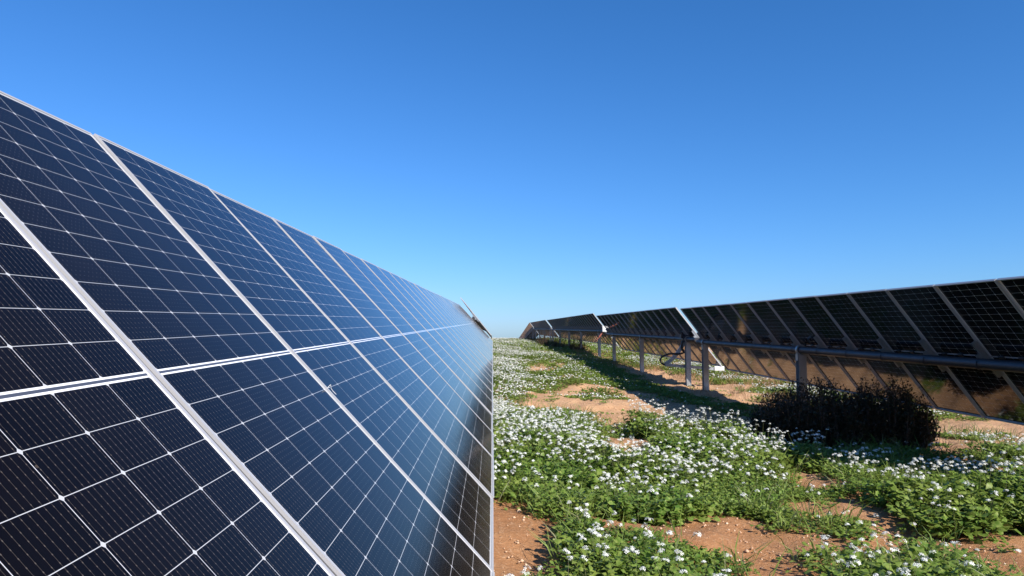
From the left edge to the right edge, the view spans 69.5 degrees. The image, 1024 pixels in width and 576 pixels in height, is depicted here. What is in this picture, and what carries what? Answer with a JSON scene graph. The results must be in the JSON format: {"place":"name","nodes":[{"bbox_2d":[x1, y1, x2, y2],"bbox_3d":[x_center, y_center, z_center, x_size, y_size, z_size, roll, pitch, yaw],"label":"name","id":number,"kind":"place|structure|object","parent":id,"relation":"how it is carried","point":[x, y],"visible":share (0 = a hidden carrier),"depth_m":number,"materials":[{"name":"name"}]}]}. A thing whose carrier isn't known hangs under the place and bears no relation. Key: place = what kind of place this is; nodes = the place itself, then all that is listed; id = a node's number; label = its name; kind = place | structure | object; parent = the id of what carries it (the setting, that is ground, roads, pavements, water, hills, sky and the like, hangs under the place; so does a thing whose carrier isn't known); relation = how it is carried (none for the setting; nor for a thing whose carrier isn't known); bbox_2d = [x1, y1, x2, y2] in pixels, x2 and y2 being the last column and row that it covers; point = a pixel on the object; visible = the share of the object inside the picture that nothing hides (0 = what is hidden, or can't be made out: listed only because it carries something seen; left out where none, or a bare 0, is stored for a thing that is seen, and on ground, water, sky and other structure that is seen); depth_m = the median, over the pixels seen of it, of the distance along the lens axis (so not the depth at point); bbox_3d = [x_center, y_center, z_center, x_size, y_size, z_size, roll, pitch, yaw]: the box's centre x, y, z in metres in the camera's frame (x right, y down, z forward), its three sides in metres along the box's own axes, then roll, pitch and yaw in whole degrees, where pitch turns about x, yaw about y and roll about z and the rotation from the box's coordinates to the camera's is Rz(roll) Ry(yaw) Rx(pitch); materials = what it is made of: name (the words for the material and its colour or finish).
{"place":"outdoors","nodes":[
{"label":"outdoors","id":0,"kind":"place"},
{"bbox_2d":[0,0,1023,337],"label":"sky","id":1,"kind":"structure","parent":0,"point":[523,162],"materials":[{"name":"blue"}]},
{"bbox_2d":[522,338,866,401],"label":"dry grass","id":2,"kind":"structure","parent":0,"point":[706,391],"depth_m":25.62,"materials":[{"name":"plant"}]},
{"bbox_2d":[493,347,1023,575],"bbox_3d":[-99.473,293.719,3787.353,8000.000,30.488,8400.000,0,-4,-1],"label":"ground","id":3,"kind":"structure","parent":0,"point":[530,551],"depth_m":6.26,"materials":[{"name":"orange soil"}]},
{"bbox_2d":[0,91,494,575],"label":"solar tracker","id":4,"kind":"object","parent":3,"relation":"on","point":[180,353],"visible":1,"depth_m":2.04,"materials":[{"name":"glass"}]},
{"bbox_2d":[460,297,491,337],"bbox_3d":[-2.085,3.172,49.793,1.482,3.238,31.518,0,-4,-1],"label":"solar tracker","id":5,"kind":"object","parent":3,"relation":"on","point":[478,322],"visible":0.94,"depth_m":35.42,"materials":[{"name":"metal"}]},
{"bbox_2d":[519,322,538,338],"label":"solar tracker","id":6,"kind":"object","parent":3,"relation":"on","point":[529,330],"visible":0.49,"depth_m":119.30,"materials":[{"name":"metal"}]},
{"bbox_2d":[525,330,545,339],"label":"bush","id":7,"kind":"object","parent":3,"relation":"on","point":[536,336],"visible":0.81,"depth_m":83.81,"materials":[{"name":"green plant"}]},
{"bbox_2d":[530,320,557,339],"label":"solar tracker","id":8,"kind":"object","parent":3,"relation":"on","point":[544,326],"visible":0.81,"depth_m":88.62,"materials":[{"name":"glass"}]},
{"bbox_2d":[536,328,569,347],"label":"bush","id":9,"kind":"object","parent":3,"relation":"on","point":[554,340],"visible":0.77,"depth_m":53.75,"materials":[{"name":"green plant"}]},
{"bbox_2d":[568,335,587,350],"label":"bush","id":10,"kind":"object","parent":3,"relation":"on","point":[578,346],"visible":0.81,"depth_m":48.84,"materials":[{"name":"green plant"}]},
{"bbox_2d":[547,313,617,356],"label":"solar tracker","id":11,"kind":"object","parent":3,"relation":"on","point":[589,327],"visible":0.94,"depth_m":50.52,"materials":[{"name":"glass"}]},
{"bbox_2d":[597,307,723,385],"bbox_3d":[5.501,2.549,31.129,2.047,3.403,17.673,0,-4,-1],"label":"solar tracker","id":12,"kind":"object","parent":3,"relation":"on","point":[671,334],"visible":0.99,"depth_m":27.42,"materials":[{"name":"glass"}]},
{"bbox_2d":[494,383,1016,575],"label":"pebbles","id":13,"kind":"object","parent":3,"relation":"on","point":[525,564],"visible":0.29,"depth_m":6.08,"materials":[{"name":"stone"}]},
{"bbox_2d":[490,337,1023,575],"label":"wildflowers","id":14,"kind":"object","parent":3,"relation":"on","point":[572,465],"visible":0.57,"depth_m":7.37,"materials":[{"name":"green plant"}]},
{"bbox_2d":[746,371,881,448],"bbox_3d":[4.700,1.931,11.513,2.032,1.270,2.020,0,-4,-1],"label":"bush","id":15,"kind":"object","parent":3,"relation":"on","point":[802,413],"visible":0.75,"depth_m":11.05,"materials":[{"name":"green plant"}]},
{"bbox_2d":[680,276,1023,425],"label":"solar tracker","id":16,"kind":"object","parent":3,"relation":"on","point":[957,347],"visible":0.93,"depth_m":11.34,"materials":[{"name":"glass"}]},
{"bbox_2d":[839,368,943,450],"bbox_3d":[5.688,1.895,11.290,1.563,1.326,1.560,0,-4,-1],"label":"bush","id":17,"kind":"object","parent":3,"relation":"on","point":[904,419],"visible":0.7,"depth_m":10.91,"materials":[{"name":"green plant"}]}
]}

